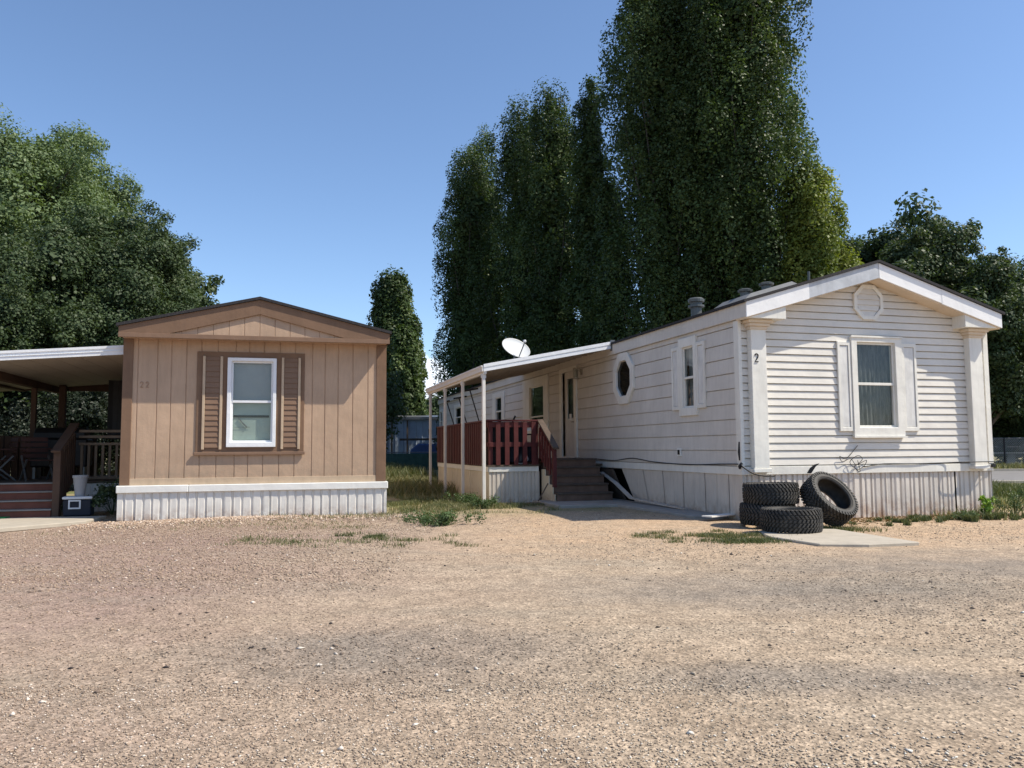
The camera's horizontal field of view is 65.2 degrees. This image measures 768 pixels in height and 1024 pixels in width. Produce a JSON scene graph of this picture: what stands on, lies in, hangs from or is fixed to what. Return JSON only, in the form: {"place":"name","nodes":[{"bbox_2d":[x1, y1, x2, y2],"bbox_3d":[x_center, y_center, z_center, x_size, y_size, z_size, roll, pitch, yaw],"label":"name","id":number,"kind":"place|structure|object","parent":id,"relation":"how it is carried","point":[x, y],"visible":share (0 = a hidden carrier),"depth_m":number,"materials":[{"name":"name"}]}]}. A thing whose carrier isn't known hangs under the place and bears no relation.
{"place":"outdoors","nodes":[
{"label":"outdoors","id":0,"kind":"place"},
{"bbox_2d":[486,427,522,464],"bbox_3d":[-0.186,1.403,18.520,0.940,0.900,0.480,1,-5,-16],"label":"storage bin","id":1,"kind":"object","parent":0,"point":[502,434],"visible":0.15,"depth_m":18.30,"materials":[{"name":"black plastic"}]},
{"bbox_2d":[0,455,1023,767],"bbox_3d":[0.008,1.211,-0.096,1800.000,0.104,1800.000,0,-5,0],"label":"ground","id":2,"kind":"structure","parent":0,"point":[488,583],"depth_m":4.96,"materials":[{"name":"beige gravel"}]},
{"bbox_2d":[0,516,106,532],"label":"concrete walk","id":3,"kind":"structure","parent":2,"relation":"on","point":[18,524],"depth_m":13.35,"materials":[{"name":"beige concrete"}]},
{"bbox_2d":[0,391,119,487],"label":"lilac bush","id":4,"kind":"object","parent":2,"relation":"on","point":[86,408],"visible":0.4,"depth_m":23.17,"materials":[{"name":"green plant"}]},
{"bbox_2d":[0,345,123,517],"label":"covered porch","id":5,"kind":"object","parent":2,"relation":"on","point":[61,372],"visible":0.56,"depth_m":15.56,"materials":[{"name":"brown wood"}]},
{"bbox_2d":[0,438,19,480],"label":"patio chair","id":6,"kind":"object","parent":5,"relation":"on","point":[10,456],"visible":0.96,"depth_m":16.29,"materials":[{"name":"brown metal"}]},
{"bbox_2d":[19,437,52,481],"bbox_3d":[-9.515,1.508,16.057,0.530,0.882,0.571,4,-6,-43],"label":"patio chair","id":7,"kind":"object","parent":5,"relation":"on","point":[22,456],"visible":0.86,"depth_m":16.20,"materials":[{"name":"brown metal"}]},
{"bbox_2d":[30,427,92,478],"bbox_3d":[-9.729,1.489,17.320,1.100,1.100,0.500,1,-5,-15],"label":"barbecue grill","id":8,"kind":"object","parent":5,"relation":"on","point":[53,434],"visible":0.62,"depth_m":17.13,"materials":[{"name":"black metal"}]},
{"bbox_2d":[107,380,121,438],"bbox_3d":[-8.582,0.586,18.229,1.120,1.330,0.080,1,-5,-15],"label":"shade screen","id":9,"kind":"object","parent":5,"relation":"hanging from","point":[114,404],"visible":0.23,"depth_m":18.13,"materials":[{"name":"black plastic"}]},
{"bbox_2d":[0,102,138,247],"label":"willow tree","id":10,"kind":"object","parent":2,"relation":"on","point":[24,170],"visible":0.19,"depth_m":31.82,"materials":[{"name":"green plant"}]},
{"bbox_2d":[0,222,145,418],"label":"elm tree","id":11,"kind":"object","parent":2,"relation":"on","point":[24,319],"visible":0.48,"depth_m":23.68,"materials":[{"name":"green plant"}]},
{"bbox_2d":[2,119,145,229],"bbox_3d":[-20.020,-3.795,35.156,8.410,16.018,8.413,0,-5,0],"label":"willow tree","id":12,"kind":"object","parent":2,"relation":"on","point":[134,191],"visible":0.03,"depth_m":36.32,"materials":[{"name":"green plant"}]},
{"bbox_2d":[62,495,95,515],"bbox_3d":[-7.884,2.217,14.582,0.490,0.350,0.360,1,-5,-18],"label":"cooler","id":13,"kind":"object","parent":2,"relation":"on","point":[76,505],"visible":0.93,"depth_m":14.44,"materials":[{"name":"blue plastic"}]},
{"bbox_2d":[72,475,88,495],"bbox_3d":[-7.878,1.853,14.618,0.264,0.377,0.264,1,-5,-15],"label":"planter pot","id":14,"kind":"object","parent":13,"relation":"on","point":[80,483],"visible":1,"depth_m":14.53,"materials":[{"name":"plastic"}]},
{"bbox_2d":[86,476,118,514],"bbox_3d":[-7.481,2.071,14.887,0.634,0.741,0.819,0,-5,0],"label":"shrub","id":15,"kind":"object","parent":2,"relation":"on","point":[104,490],"visible":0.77,"depth_m":14.83,"materials":[{"name":"green plant"}]},
{"bbox_2d":[22,199,204,474],"bbox_3d":[-13.409,-1.447,26.958,6.677,9.966,6.517,-2,-5,18],"label":"elm tree","id":16,"kind":"object","parent":2,"relation":"on","point":[143,262],"visible":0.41,"depth_m":25.62,"materials":[{"name":"green plant"}]},
{"bbox_2d":[158,257,224,307],"bbox_3d":[-12.849,-0.650,29.985,4.323,8.835,3.954,0,-5,0],"label":"elm tree","id":17,"kind":"object","parent":2,"relation":"on","point":[209,289],"visible":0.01,"depth_m":30.15,"materials":[{"name":"green plant"}]},
{"bbox_2d":[116,296,391,521],"bbox_3d":[-6.781,1.093,22.738,4.711,3.969,17.640,1,-5,-15],"label":"mobile home","id":18,"kind":"object","parent":2,"relation":"on","point":[225,406],"visible":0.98,"depth_m":14.51,"materials":[{"name":"beige wood"}]},
{"bbox_2d":[226,357,276,446],"bbox_3d":[-4.742,0.337,14.595,0.850,1.620,0.135,1,-5,-15],"label":"window","id":19,"kind":"structure","parent":18,"relation":"in","point":[250,421],"depth_m":14.63,"materials":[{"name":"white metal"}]},
{"bbox_2d":[365,264,429,413],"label":"poplar tree","id":20,"kind":"object","parent":2,"relation":"on","point":[392,295],"visible":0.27,"depth_m":59.53,"materials":[{"name":"green plant"}]},
{"bbox_2d":[386,370,408,451],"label":"elm tree","id":21,"kind":"object","parent":2,"relation":"on","point":[391,399],"visible":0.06,"depth_m":47.58,"materials":[{"name":"green plant"}]},
{"bbox_2d":[387,324,428,415],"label":"poplar tree","id":22,"kind":"object","parent":2,"relation":"on","point":[405,356],"visible":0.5,"depth_m":56.63,"materials":[{"name":"green plant"}]},
{"bbox_2d":[386,452,437,469],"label":"tarp fence","id":23,"kind":"object","parent":2,"relation":"on","point":[416,459],"visible":0.27,"depth_m":44.39,"materials":[{"name":"teal fabric"}]},
{"bbox_2d":[386,415,438,453],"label":"metal shed","id":24,"kind":"structure","parent":2,"relation":"on","point":[414,426],"depth_m":51.99,"materials":[{"name":"blue metal"}]},
{"bbox_2d":[400,427,436,440],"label":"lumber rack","id":25,"kind":"object","parent":2,"relation":"on","point":[411,439],"visible":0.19,"depth_m":50.41,"materials":[{"name":"grey wood"}]},
{"bbox_2d":[410,443,436,451],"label":"car","id":26,"kind":"object","parent":2,"relation":"on","point":[419,447],"visible":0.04,"depth_m":49.43,"materials":[{"name":"blue metal"}]},
{"bbox_2d":[398,508,456,524],"bbox_3d":[-1.381,2.218,13.307,0.980,0.325,0.924,0,-5,0],"label":"weed clump","id":27,"kind":"object","parent":2,"relation":"on","point":[410,516],"visible":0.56,"depth_m":13.24,"materials":[{"name":"green plant"}]},
{"bbox_2d":[425,390,447,414],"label":"leafy tree","id":28,"kind":"object","parent":2,"relation":"on","point":[435,410],"visible":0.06,"depth_m":74.03,"materials":[{"name":"green plant"}]},
{"bbox_2d":[418,510,486,526],"bbox_3d":[-0.973,2.170,12.883,1.090,0.300,0.576,1,-5,-17],"label":"weed clump","id":29,"kind":"object","parent":2,"relation":"on","point":[445,518],"visible":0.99,"depth_m":12.77,"materials":[{"name":"green plant"}]},
{"bbox_2d":[443,491,478,503],"bbox_3d":[-1.038,2.358,16.465,0.750,0.326,0.631,0,-5,0],"label":"weed clump","id":30,"kind":"object","parent":2,"relation":"on","point":[466,499],"visible":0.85,"depth_m":16.42,"materials":[{"name":"green plant"}]},
{"bbox_2d":[429,144,503,450],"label":"poplar tree","id":31,"kind":"object","parent":2,"relation":"on","point":[461,226],"visible":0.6,"depth_m":46.85,"materials":[{"name":"green plant"}]},
{"bbox_2d":[440,124,512,390],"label":"poplar tree","id":32,"kind":"object","parent":2,"relation":"on","point":[479,145],"visible":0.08,"depth_m":50.12,"materials":[{"name":"green plant"}]},
{"bbox_2d":[470,495,500,507],"bbox_3d":[-0.508,2.310,15.678,0.649,0.278,0.474,1,-5,-12],"label":"weed clump","id":33,"kind":"object","parent":2,"relation":"on","point":[483,502],"visible":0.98,"depth_m":15.67,"materials":[{"name":"green plant"}]},
{"bbox_2d":[465,94,547,382],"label":"poplar tree","id":34,"kind":"object","parent":2,"relation":"on","point":[512,211],"visible":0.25,"depth_m":45.16,"materials":[{"name":"green plant"}]},
{"bbox_2d":[425,340,614,500],"bbox_3d":[-0.121,1.080,20.840,3.095,3.650,7.020,1,-5,-16],"label":"patio cover","id":35,"kind":"object","parent":2,"relation":"on","point":[487,372],"visible":0.91,"depth_m":19.04,"materials":[{"name":"metal"}]},
{"bbox_2d":[502,338,529,358],"bbox_3d":[0.096,-0.772,17.888,0.628,0.549,0.531,0,-5,0],"label":"satellite dish","id":36,"kind":"object","parent":35,"relation":"on","point":[514,347],"visible":0.97,"depth_m":17.97,"materials":[{"name":"grey metal"}]},
{"bbox_2d":[437,419,612,502],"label":"raised deck","id":37,"kind":"structure","parent":2,"relation":"on","point":[573,479],"depth_m":17.76,"materials":[{"name":"brown wood"}]},
{"bbox_2d":[447,400,453,423],"bbox_3d":[-1.587,1.309,22.478,0.804,1.744,0.076,-4,-6,39],"label":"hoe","id":38,"kind":"object","parent":37,"relation":"on","point":[449,410],"visible":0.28,"depth_m":22.64,"materials":[{"name":"black wood"}]},
{"bbox_2d":[453,396,466,422],"bbox_3d":[-1.157,1.186,21.205,0.862,1.782,0.229,-3,-5,34],"label":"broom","id":39,"kind":"object","parent":37,"relation":"on","point":[460,404],"visible":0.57,"depth_m":21.39,"materials":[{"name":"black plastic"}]},
{"bbox_2d":[464,388,478,420],"bbox_3d":[-0.808,1.036,20.169,0.862,1.911,0.229,-3,-5,34],"label":"broom","id":40,"kind":"object","parent":37,"relation":"on","point":[470,390],"visible":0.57,"depth_m":20.32,"materials":[{"name":"black plastic"}]},
{"bbox_2d":[512,415,515,464],"bbox_3d":[0.045,1.268,18.170,0.112,1.110,0.044,1,-5,-16],"label":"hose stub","id":41,"kind":"object","parent":37,"relation":"on","point":[512,435],"visible":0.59,"depth_m":18.15,"materials":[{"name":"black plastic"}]},
{"bbox_2d":[509,447,531,463],"bbox_3d":[0.193,1.580,18.054,0.560,0.454,0.074,1,-5,-16],"label":"walker frame","id":42,"kind":"object","parent":37,"relation":"on","point":[520,455],"visible":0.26,"depth_m":18.06,"materials":[{"name":"grey metal"}]},
{"bbox_2d":[528,483,547,503],"bbox_3d":[0.546,2.315,16.976,0.452,0.427,0.300,1,-5,-16],"label":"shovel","id":43,"kind":"object","parent":2,"relation":"on","point":[541,495],"visible":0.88,"depth_m":16.95,"materials":[{"name":"brown wood"}]},
{"bbox_2d":[498,75,582,357],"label":"poplar tree","id":44,"kind":"object","parent":2,"relation":"on","point":[552,247],"visible":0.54,"depth_m":41.94,"materials":[{"name":"green plant"}]},
{"bbox_2d":[91,504,1023,525],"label":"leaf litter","id":45,"kind":"object","parent":2,"relation":"on","point":[851,520],"visible":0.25,"depth_m":13.35,"materials":[{"name":"brown plant"}]},
{"bbox_2d":[558,73,612,348],"bbox_3d":[4.003,-5.728,40.102,3.297,20.325,2.848,-2,-5,19],"label":"poplar tree","id":46,"kind":"object","parent":2,"relation":"on","point":[588,166],"visible":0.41,"depth_m":39.93,"materials":[{"name":"green plant"}]},
{"bbox_2d":[578,173,645,344],"bbox_3d":[4.604,-2.755,37.002,3.135,14.432,2.779,0,-5,0],"label":"poplar tree","id":47,"kind":"object","parent":2,"relation":"on","point":[601,331],"visible":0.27,"depth_m":36.71,"materials":[{"name":"green plant"}]},
{"bbox_2d":[533,498,727,518],"bbox_3d":[2.022,2.408,15.383,1.880,0.110,4.849,1,-5,-16],"label":"concrete pad","id":48,"kind":"object","parent":2,"relation":"on","point":[655,508],"visible":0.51,"depth_m":15.84,"materials":[{"name":"grey concrete"}]},
{"bbox_2d":[600,472,686,509],"bbox_3d":[2.545,2.150,16.494,0.193,0.565,4.158,1,-5,-15],"label":"trim strip","id":49,"kind":"object","parent":48,"relation":"on","point":[621,488],"depth_m":16.67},
{"bbox_2d":[702,513,734,517],"bbox_3d":[3.395,2.139,13.058,0.700,0.020,0.200,3,-6,-39],"label":"scrap board","id":50,"kind":"object","parent":48,"relation":"on","point":[721,515],"visible":0.86,"depth_m":12.93,"materials":[{"name":"white wood"}]},
{"bbox_2d":[590,0,733,339],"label":"poplar tree","id":51,"kind":"object","parent":2,"relation":"on","point":[647,133],"visible":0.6,"depth_m":33.59,"materials":[{"name":"green plant"}]},
{"bbox_2d":[436,260,1004,519],"bbox_3d":[2.506,1.108,26.260,5.367,4.380,26.865,1,-5,-16],"label":"mobile home","id":52,"kind":"object","parent":2,"relation":"on","point":[878,361],"visible":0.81,"depth_m":13.97,"materials":[{"name":"white plastic"}]},
{"bbox_2d":[439,409,443,425],"bbox_3d":[-3.275,1.751,37.551,0.090,1.100,0.850,1,-5,-16],"label":"window","id":53,"kind":"structure","parent":52,"relation":"in","point":[441,422],"depth_m":37.53,"materials":[{"name":"white glass"}]},
{"bbox_2d":[454,404,460,423],"bbox_3d":[-2.229,1.411,33.991,0.140,1.100,1.600,1,-5,-16],"label":"window","id":54,"kind":"structure","parent":52,"relation":"in","point":[458,406],"depth_m":34.49,"materials":[{"name":"white glass"}]},
{"bbox_2d":[492,391,504,419],"bbox_3d":[-0.421,0.947,27.660,0.140,1.300,1.600,1,-5,-16],"label":"window","id":55,"kind":"structure","parent":52,"relation":"in","point":[500,395],"depth_m":27.87,"materials":[{"name":"white glass"}]},
{"bbox_2d":[522,374,549,433],"bbox_3d":[0.734,0.643,23.608,0.150,1.650,2.450,1,-5,-16],"label":"window","id":56,"kind":"structure","parent":52,"relation":"in","point":[540,384],"depth_m":23.71,"materials":[{"name":"beige glass"}]},
{"bbox_2d":[559,365,577,457],"bbox_3d":[1.496,0.761,20.868,0.173,2.370,1.300,1,-5,-16],"label":"door","id":57,"kind":"structure","parent":52,"relation":"in","point":[571,420],"depth_m":20.92,"materials":[{"name":"paint"}]},
{"bbox_2d":[613,352,634,404],"bbox_3d":[2.483,-0.120,17.493,0.155,1.120,1.060,1,-5,-16],"label":"window","id":58,"kind":"structure","parent":52,"relation":"in","point":[627,368],"depth_m":17.63,"materials":[{"name":"white glass"}]},
{"bbox_2d":[596,458,737,464],"bbox_3d":[2.808,1.543,16.048,0.029,0.109,6.340,1,-5,-16],"label":"cable","id":59,"kind":"object","parent":52,"relation":"attached to","point":[669,463],"visible":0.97,"depth_m":15.25,"materials":[{"name":"white plastic"}]},
{"bbox_2d":[678,335,698,415],"bbox_3d":[3.278,-0.136,14.712,0.150,1.440,0.660,1,-5,-16],"label":"window","id":60,"kind":"structure","parent":52,"relation":"in","point":[686,343],"depth_m":14.84,"materials":[{"name":"white glass"}]},
{"bbox_2d":[740,463,774,476],"bbox_3d":[3.967,1.387,12.891,0.573,0.227,0.133,0,-5,-6],"label":"cable","id":61,"kind":"object","parent":52,"relation":"attached to","point":[754,473],"visible":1,"depth_m":12.86,"materials":[{"name":"black plastic"}]},
{"bbox_2d":[839,445,866,471],"bbox_3d":[5.746,1.258,13.485,0.548,0.451,0.062,1,-5,-16],"label":"wire coil","id":62,"kind":"object","parent":52,"relation":"hanging from","point":[853,461],"visible":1,"depth_m":13.49,"materials":[{"name":"black plastic"}]},
{"bbox_2d":[849,335,907,437],"bbox_3d":[6.266,0.051,13.798,1.080,1.745,0.187,1,-5,-16],"label":"window","id":63,"kind":"structure","parent":52,"relation":"in","point":[872,380],"depth_m":13.85,"materials":[{"name":"white glass"}]},
{"bbox_2d":[864,461,995,466],"bbox_3d":[7.294,1.387,13.875,2.767,0.078,0.161,1,-5,-15],"label":"cable","id":64,"kind":"object","parent":52,"relation":"attached to","point":[930,463],"visible":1,"depth_m":13.93,"materials":[{"name":"white plastic"}]},
{"bbox_2d":[666,0,826,316],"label":"poplar tree","id":65,"kind":"object","parent":2,"relation":"on","point":[744,153],"visible":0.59,"depth_m":32.01,"materials":[{"name":"green plant"}]},
{"bbox_2d":[739,502,795,525],"bbox_3d":[3.893,1.973,12.200,0.832,0.320,0.832,-3,-5,27],"label":"tyre","id":66,"kind":"object","parent":2,"relation":"on","point":[749,514],"visible":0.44,"depth_m":11.97,"materials":[{"name":"rubber"}]},
{"bbox_2d":[742,482,799,504],"bbox_3d":[3.941,1.660,12.205,0.832,0.320,0.832,2,-6,-25],"label":"tyre","id":67,"kind":"object","parent":66,"relation":"on","point":[772,493],"visible":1,"depth_m":11.87,"materials":[{"name":"rubber"}]},
{"bbox_2d":[774,159,864,285],"bbox_3d":[12.069,-2.289,31.382,3.662,13.460,3.642,0,-5,0],"label":"poplar tree","id":68,"kind":"object","parent":2,"relation":"on","point":[818,248],"visible":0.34,"depth_m":30.91,"materials":[{"name":"green plant"}]},
{"bbox_2d":[799,471,858,526],"bbox_3d":[4.751,1.723,12.018,0.832,0.832,0.320,2,-45,-31],"label":"tyre","id":69,"kind":"object","parent":2,"relation":"on","point":[838,493],"visible":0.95,"depth_m":11.92,"materials":[{"name":"rubber"}]},
{"bbox_2d":[807,463,818,472],"bbox_3d":[4.603,1.290,12.249,0.190,0.150,0.030,0,-5,0],"label":"rubber scrap","id":70,"kind":"object","parent":69,"relation":"on","point":[811,469],"visible":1,"depth_m":12.23,"materials":[{"name":"black rubber"}]},
{"bbox_2d":[761,529,918,546],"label":"concrete slab","id":71,"kind":"structure","parent":2,"relation":"on","point":[833,538],"depth_m":10.17,"materials":[{"name":"beige concrete"}]},
{"bbox_2d":[760,506,822,533],"bbox_3d":[3.917,1.896,11.233,0.832,0.320,0.832,1,-5,-17],"label":"tyre","id":72,"kind":"object","parent":71,"relation":"on","point":[791,519],"visible":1,"depth_m":10.91,"materials":[{"name":"rubber"}]},
{"bbox_2d":[841,232,871,248],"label":"elm tree","id":73,"kind":"object","parent":2,"relation":"on","point":[859,240],"depth_m":50.66,"materials":[{"name":"green plant"}]},
{"bbox_2d":[840,188,985,291],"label":"elm tree","id":74,"kind":"object","parent":2,"relation":"on","point":[933,248],"visible":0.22,"depth_m":43.23,"materials":[{"name":"green plant"}]},
{"bbox_2d":[949,508,979,519],"bbox_3d":[7.401,2.157,13.087,0.447,0.234,0.430,-4,-6,37],"label":"weed clump","id":75,"kind":"object","parent":2,"relation":"on","point":[965,511],"visible":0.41,"depth_m":13.08,"materials":[{"name":"green plant"}]},
{"bbox_2d":[946,246,1023,425],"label":"elm tree","id":76,"kind":"object","parent":2,"relation":"on","point":[992,284],"visible":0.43,"depth_m":40.28,"materials":[{"name":"green plant"}]},
{"bbox_2d":[978,495,995,513],"bbox_3d":[7.976,2.058,13.398,0.285,0.399,0.305,0,-5,0],"label":"seedling","id":77,"kind":"object","parent":2,"relation":"on","point":[987,506],"visible":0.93,"depth_m":13.40,"materials":[{"name":"green plant"}]},
{"bbox_2d":[991,487,1023,512],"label":"bush","id":78,"kind":"object","parent":2,"relation":"on","point":[1013,499],"visible":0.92,"depth_m":13.96,"materials":[{"name":"green plant"}]},
{"bbox_2d":[992,411,1023,463],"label":"elm tree","id":79,"kind":"object","parent":2,"relation":"on","point":[1003,427],"visible":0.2,"depth_m":45.62,"materials":[{"name":"green plant"}]},
{"bbox_2d":[992,438,1023,464],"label":"chain link fence","id":80,"kind":"object","parent":2,"relation":"on","point":[1005,452],"visible":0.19,"depth_m":41.34,"materials":[{"name":"grey metal"}]},
{"bbox_2d":[993,446,1023,463],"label":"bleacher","id":81,"kind":"object","parent":2,"relation":"on","point":[1009,457],"visible":0.14,"depth_m":46.03,"materials":[{"name":"grey metal"}]},
{"bbox_2d":[1011,255,1023,362],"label":"elm tree","id":82,"kind":"object","parent":2,"relation":"on","point":[1021,274],"visible":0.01,"depth_m":43.63,"materials":[{"name":"green plant"}]},
{"bbox_2d":[0,0,1023,397],"label":"sky","id":83,"kind":"structure","parent":0,"point":[307,146],"materials":[{"name":"blue"}]},
{"bbox_2d":[32,460,1023,548],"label":"grass","id":84,"kind":"structure","parent":0,"point":[403,481],"depth_m":14.29,"materials":[{"name":"green plant"}]},
{"bbox_2d":[992,471,1023,480],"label":"road","id":85,"kind":"structure","parent":0,"point":[1006,475],"depth_m":30.96,"materials":[{"name":"grey asphalt"}]},
{"bbox_2d":[993,469,1023,482],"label":"road edge","id":86,"kind":"object","parent":85,"relation":"on","point":[1016,481],"depth_m":36.19,"materials":[{"name":"concrete"}]}
]}

